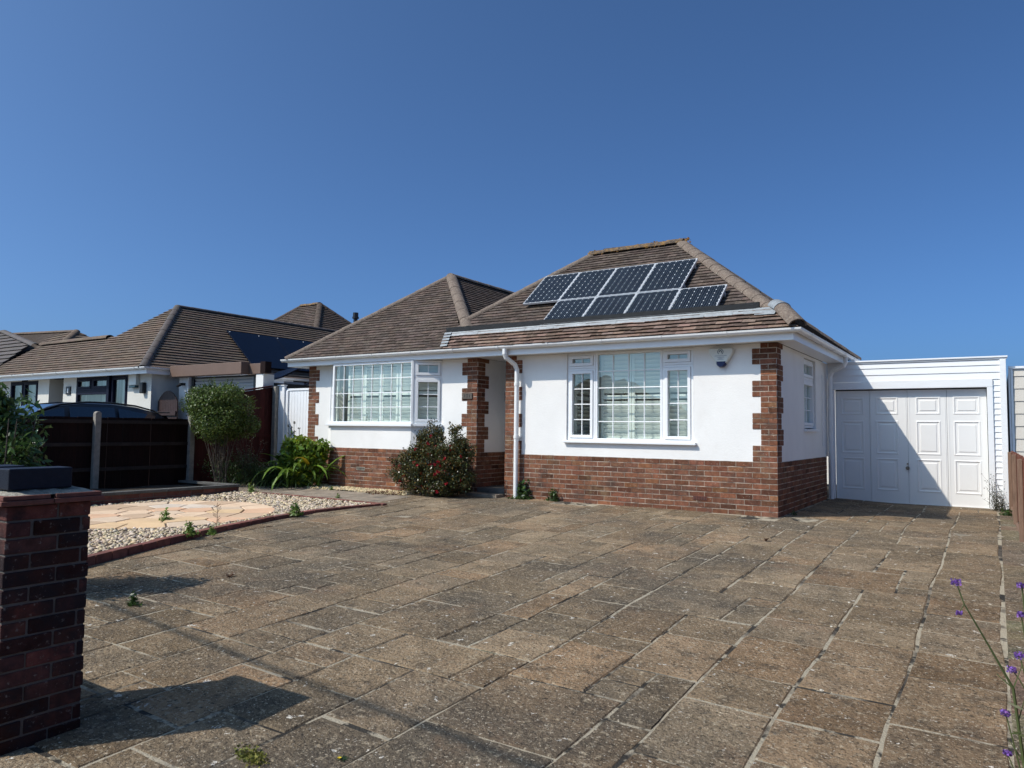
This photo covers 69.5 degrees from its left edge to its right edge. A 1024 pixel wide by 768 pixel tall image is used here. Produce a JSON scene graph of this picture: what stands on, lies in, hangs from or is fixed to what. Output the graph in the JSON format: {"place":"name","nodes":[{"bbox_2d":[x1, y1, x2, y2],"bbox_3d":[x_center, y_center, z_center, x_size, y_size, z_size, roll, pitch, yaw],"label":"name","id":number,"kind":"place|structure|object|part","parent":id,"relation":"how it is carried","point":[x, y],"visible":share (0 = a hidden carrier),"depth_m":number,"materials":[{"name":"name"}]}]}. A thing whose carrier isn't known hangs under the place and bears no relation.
{"place":"outdoors","nodes":[
{"label":"outdoors","id":0,"kind":"place"},
{"bbox_2d":[0,464,24,467],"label":"granite block","id":1,"kind":"structure","parent":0,"point":[6,466],"depth_m":3.53,"materials":[{"name":"grey stone"}]},
{"bbox_2d":[170,361,308,418],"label":"roller garage","id":2,"kind":"structure","parent":0,"point":[197,373],"depth_m":16.33,"materials":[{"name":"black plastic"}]},
{"bbox_2d":[235,482,410,501],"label":"path","id":3,"kind":"structure","parent":0,"point":[356,496],"depth_m":12.71,"materials":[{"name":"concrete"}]},
{"bbox_2d":[197,449,263,485],"bbox_3d":[-5.310,1.552,14.171,1.108,0.794,1.282,-2,-4,33],"label":"ground cover","id":4,"kind":"object","parent":3,"relation":"on","point":[235,470],"visible":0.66,"depth_m":14.03,"materials":[{"name":"green plant"}]},
{"bbox_2d":[235,436,264,483],"bbox_3d":[-5.153,1.456,14.382,0.677,0.987,0.461,-2,-4,33],"label":"straggly shrub","id":5,"kind":"object","parent":3,"relation":"on","point":[250,453],"visible":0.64,"depth_m":14.35,"materials":[{"name":"green plant"}]},
{"bbox_2d":[366,490,405,495],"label":"leaf litter","id":6,"kind":"object","parent":3,"relation":"on","point":[375,492],"visible":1,"depth_m":12.61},
{"bbox_2d":[0,493,1014,767],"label":"driveway","id":7,"kind":"structure","parent":0,"point":[524,713],"depth_m":4.80,"materials":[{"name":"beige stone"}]},
{"bbox_2d":[126,591,142,606],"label":"weed","id":8,"kind":"object","parent":7,"relation":"on","point":[132,600],"visible":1,"depth_m":5.65,"materials":[{"name":"green plant"}]},
{"bbox_2d":[205,525,216,535],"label":"weed","id":9,"kind":"object","parent":7,"relation":"on","point":[213,532],"visible":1,"depth_m":8.45,"materials":[{"name":"green plant"}]},
{"bbox_2d":[86,491,386,566],"bbox_3d":[-3.264,1.813,8.525,2.778,0.388,8.922,1,-4,-1],"label":"brick edging","id":10,"kind":"object","parent":7,"relation":"on","point":[108,555],"visible":0.39,"depth_m":8.31,"materials":[{"name":"red brick"}]},
{"bbox_2d":[182,520,201,537],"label":"weed","id":11,"kind":"object","parent":10,"relation":"on","point":[190,531],"visible":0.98,"depth_m":8.38,"materials":[{"name":"green plant"}]},
{"bbox_2d":[212,503,220,526],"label":"dry stalk","id":12,"kind":"object","parent":10,"relation":"on","point":[217,514],"visible":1,"depth_m":8.86,"materials":[{"name":"brown plant"}]},
{"bbox_2d":[289,502,303,515],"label":"weed","id":13,"kind":"object","parent":10,"relation":"on","point":[294,509],"visible":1,"depth_m":10.08,"materials":[{"name":"green plant"}]},
{"bbox_2d":[233,739,273,767],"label":"weed","id":14,"kind":"object","parent":7,"relation":"on","point":[253,757],"visible":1,"depth_m":3.25,"materials":[{"name":"green plant"}]},
{"bbox_2d":[336,755,348,761],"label":"yellow flower","id":15,"kind":"object","parent":7,"relation":"on","point":[342,758],"visible":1,"depth_m":3.25,"materials":[{"name":"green plant"}]},
{"bbox_2d":[384,418,479,496],"bbox_3d":[-1.329,1.224,12.429,1.771,1.316,1.020,-3,-5,44],"label":"flowering bush","id":16,"kind":"object","parent":7,"relation":"on","point":[414,465],"visible":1,"depth_m":12.14,"materials":[{"name":"green plant"}]},
{"bbox_2d":[508,479,531,499],"bbox_3d":[0.182,1.716,11.945,0.518,0.374,0.517,1,-4,-10],"label":"weed","id":17,"kind":"object","parent":7,"relation":"on","point":[523,493],"visible":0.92,"depth_m":11.87,"materials":[{"name":"green plant"}]},
{"bbox_2d":[544,486,559,501],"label":"weed","id":18,"kind":"object","parent":7,"relation":"on","point":[553,494],"visible":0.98,"depth_m":11.59,"materials":[{"name":"green plant"}]},
{"bbox_2d":[1000,511,1023,767],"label":"paving edge strip","id":19,"kind":"object","parent":7,"relation":"on","point":[1013,557],"visible":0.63,"depth_m":5.58,"materials":[{"name":"grey concrete"}]},
{"bbox_2d":[950,578,1023,767],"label":"tall purple flowers","id":20,"kind":"object","parent":19,"relation":"on","point":[1020,655],"visible":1,"depth_m":1.89,"materials":[{"name":"plant"}]},
{"bbox_2d":[981,473,1008,511],"bbox_3d":[7.377,1.659,11.251,0.356,0.572,0.406,0,-4,10],"label":"wiry weed","id":21,"kind":"object","parent":19,"relation":"on","point":[995,501],"visible":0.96,"depth_m":11.19,"materials":[{"name":"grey plant"}]},
{"bbox_2d":[998,508,1012,515],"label":"weed","id":22,"kind":"object","parent":19,"relation":"on","point":[1008,512],"visible":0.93,"depth_m":10.55,"materials":[{"name":"green plant"}]},
{"bbox_2d":[0,0,1023,437],"label":"sky","id":23,"kind":"structure","parent":0,"point":[859,164],"materials":[{"name":"blue"}]},
{"bbox_2d":[254,482,836,497],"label":"garden ground","id":24,"kind":"structure","parent":0,"point":[827,489],"depth_m":14.54,"materials":[{"name":"soil"}]},
{"bbox_2d":[0,486,104,755],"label":"gate pier","id":25,"kind":"structure","parent":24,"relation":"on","point":[44,534],"depth_m":3.43,"materials":[{"name":"brick"}]},
{"bbox_2d":[0,466,71,490],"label":"granite block","id":26,"kind":"structure","parent":25,"relation":"on","point":[23,478],"depth_m":3.46,"materials":[{"name":"grey stone"}]},
{"bbox_2d":[3,411,194,488],"bbox_3d":[-8.784,1.154,10.063,0.130,1.728,9.730,-2,-4,33],"label":"boundary fence","id":27,"kind":"object","parent":24,"relation":"on","point":[96,451],"visible":0.52,"depth_m":13.00,"materials":[{"name":"wood"}]},
{"bbox_2d":[89,480,240,505],"bbox_3d":[-7.342,1.814,10.649,1.685,0.451,6.760,-2,-4,33],"label":"raised bed","id":28,"kind":"object","parent":24,"relation":"on","point":[184,488],"visible":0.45,"depth_m":12.15,"materials":[{"name":"red brick"}]},
{"bbox_2d":[179,377,261,482],"bbox_3d":[-5.491,0.880,13.837,1.603,2.003,1.454,-2,-4,33],"label":"clipped shrub","id":29,"kind":"object","parent":24,"relation":"on","point":[212,413],"visible":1,"depth_m":13.55,"materials":[{"name":"green plant"}]},
{"bbox_2d":[193,385,278,482],"bbox_3d":[-5.594,1.025,14.946,0.180,2.100,1.960,-2,-4,33],"label":"tall fence panel","id":30,"kind":"object","parent":24,"relation":"on","point":[266,399],"visible":0.45,"depth_m":15.42,"materials":[{"name":"wood"}]},
{"bbox_2d":[227,455,327,489],"bbox_3d":[-4.524,1.691,14.029,1.889,0.875,2.636,4,-5,-44],"label":"arching grass tuft","id":31,"kind":"object","parent":24,"relation":"on","point":[268,479],"visible":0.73,"depth_m":13.83,"materials":[{"name":"green plant"}]},
{"bbox_2d":[272,368,308,384],"bbox_3d":[-3.298,0.904,18.024,2.473,2.580,5.495,-4,-6,55],"label":"lean to","id":32,"kind":"object","parent":24,"relation":"on","point":[281,374],"visible":0.15,"depth_m":16.88,"materials":[{"name":"metal"}]},
{"bbox_2d":[277,385,308,454],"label":"side gate","id":33,"kind":"structure","parent":24,"relation":"on","point":[293,405],"depth_m":15.58,"materials":[{"name":"white wood"}]},
{"bbox_2d":[250,421,347,490],"bbox_3d":[-4.323,1.365,14.150,1.736,1.317,2.436,4,-5,-44],"label":"strap leaved plant","id":34,"kind":"object","parent":24,"relation":"on","point":[304,455],"visible":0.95,"depth_m":13.78,"materials":[{"name":"green plant"}]},
{"bbox_2d":[305,483,417,494],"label":"pea gravel","id":35,"kind":"structure","parent":24,"relation":"on","point":[326,486],"depth_m":13.26,"materials":[{"name":"beige gravel"}]},
{"bbox_2d":[280,237,861,517],"bbox_3d":[1.806,-0.086,15.573,10.005,4.676,8.449,-2,-4,33],"label":"bungalow","id":36,"kind":"object","parent":24,"relation":"on","point":[680,374],"visible":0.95,"depth_m":11.71,"materials":[{"name":"white paint"}]},
{"bbox_2d":[330,365,339,422],"bbox_3d":[-3.449,0.203,14.373,0.452,1.122,0.132,-9,-11,70],"label":"window","id":37,"kind":"structure","parent":36,"relation":"in","point":[338,368],"depth_m":14.27,"materials":[{"name":"white plastic"}]},
{"bbox_2d":[325,360,413,426],"bbox_3d":[-2.590,0.191,13.619,2.140,1.172,0.244,-2,-4,33],"label":"window","id":38,"kind":"structure","parent":36,"relation":"in","point":[364,411],"depth_m":13.62,"materials":[{"name":"white plastic"}]},
{"bbox_2d":[410,360,442,426],"bbox_3d":[-1.500,0.169,13.063,0.559,1.170,0.197,1,-4,0],"label":"window","id":39,"kind":"structure","parent":36,"relation":"in","point":[423,409],"depth_m":13.05,"materials":[{"name":"white plastic"}]},
{"bbox_2d":[563,348,696,444],"bbox_3d":[1.764,0.202,11.139,2.140,1.397,0.248,-2,-4,33],"label":"window","id":40,"kind":"structure","parent":36,"relation":"in","point":[666,421],"depth_m":11.14,"materials":[{"name":"white plastic"}]},
{"bbox_2d":[804,359,819,431],"bbox_3d":[4.704,0.187,11.721,0.160,1.140,0.940,-2,-4,33],"label":"window","id":41,"kind":"structure","parent":36,"relation":"in","point":[808,366],"depth_m":11.91,"materials":[{"name":"white plastic"}]},
{"bbox_2d":[1006,366,1023,456],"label":"neighbour garage","id":42,"kind":"structure","parent":24,"relation":"on","point":[1015,396],"depth_m":11.49,"materials":[{"name":"white wood"}]},
{"bbox_2d":[1008,451,1023,541],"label":"picket fence","id":43,"kind":"object","parent":24,"relation":"on","point":[1016,479],"visible":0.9,"depth_m":9.52,"materials":[{"name":"brown wood"}]},
{"bbox_2d":[827,355,1008,509],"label":"garage","id":44,"kind":"structure","parent":0,"point":[924,431],"depth_m":12.14,"materials":[{"name":"white plastic"}]},
{"bbox_2d":[835,389,989,508],"bbox_3d":[6.574,1.041,12.246,2.240,1.885,0.090,-2,-4,33],"label":"garage door","id":45,"kind":"structure","parent":44,"relation":"in","point":[876,434],"depth_m":12.20,"materials":[{"name":"white paint"}]},
{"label":"neighbour drive","id":46,"kind":"structure","parent":0,"visible":0},
{"bbox_2d":[0,329,118,381],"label":"distant bungalow","id":47,"kind":"object","parent":46,"relation":"on","point":[14,345],"visible":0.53,"depth_m":24.18,"materials":[{"name":"tile"}]},
{"bbox_2d":[16,401,169,418],"bbox_3d":[-9.251,1.122,14.661,2.180,1.584,4.800,-2,-4,33],"label":"parked car","id":48,"kind":"object","parent":46,"relation":"on","point":[90,408],"visible":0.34,"depth_m":14.87,"materials":[{"name":"blue paint"}]},
{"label":"side window","id":49,"kind":"part","parent":48,"relation":"part of","materials":[{"name":"black glass"}]},
{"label":"side window","id":50,"kind":"part","parent":48,"relation":"part of","materials":[{"name":"black glass"}]},
{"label":"side window","id":51,"kind":"part","parent":48,"relation":"part of","materials":[{"name":"black glass"}]},
{"bbox_2d":[157,391,177,418],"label":"arched gate","id":52,"kind":"structure","parent":46,"relation":"on","point":[167,401],"depth_m":16.99,"materials":[{"name":"brown wood"}]},
{"bbox_2d":[0,302,358,411],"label":"neighbour bungalow","id":53,"kind":"object","parent":46,"relation":"on","point":[138,361],"visible":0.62,"depth_m":19.61,"materials":[{"name":"brown tile"}]},
{"bbox_2d":[10,381,38,407],"bbox_3d":[-13.554,0.630,20.611,1.620,1.400,0.214,-2,-4,33],"label":"window","id":54,"kind":"structure","parent":53,"relation":"in","point":[32,386],"depth_m":20.61,"materials":[{"name":"black glass"}]},
{"bbox_2d":[76,376,116,402],"bbox_3d":[-10.530,0.509,18.643,1.560,1.370,0.214,-2,-4,33],"label":"window","id":55,"kind":"structure","parent":53,"relation":"in","point":[94,389],"depth_m":18.68,"materials":[{"name":"black glass"}]},
{"bbox_2d":[111,375,127,405],"bbox_3d":[-9.483,0.480,17.961,0.740,1.370,0.214,-2,-4,33],"label":"window","id":56,"kind":"structure","parent":53,"relation":"in","point":[123,379],"depth_m":18.07,"materials":[{"name":"black glass"}]},
{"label":"gravel bed soil","id":57,"kind":"structure","parent":0,"visible":0},
{"bbox_2d":[0,381,52,466],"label":"roadside shrub","id":58,"kind":"object","parent":57,"relation":"on","point":[11,420],"visible":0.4,"depth_m":5.96,"materials":[{"name":"green plant"}]},
{"bbox_2d":[88,501,274,529],"bbox_3d":[-4.737,1.785,10.145,2.840,0.091,2.840,-2,-4,33],"label":"stone circle","id":59,"kind":"object","parent":57,"relation":"on","point":[136,515],"visible":0.8,"depth_m":10.06,"materials":[{"name":"stone"}]},
{"bbox_2d":[158,507,171,520],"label":"weed","id":60,"kind":"object","parent":59,"relation":"on","point":[165,514],"visible":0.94,"depth_m":9.45,"materials":[{"name":"green plant"}]},
{"bbox_2d":[87,491,370,554],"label":"gravel","id":61,"kind":"structure","parent":57,"relation":"on","point":[101,540],"depth_m":10.68,"materials":[{"name":"beige gravel"}]},
{"bbox_2d":[247,483,258,492],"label":"weed","id":62,"kind":"object","parent":61,"relation":"on","point":[251,489],"visible":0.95,"depth_m":12.84,"materials":[{"name":"green plant"}]}
]}

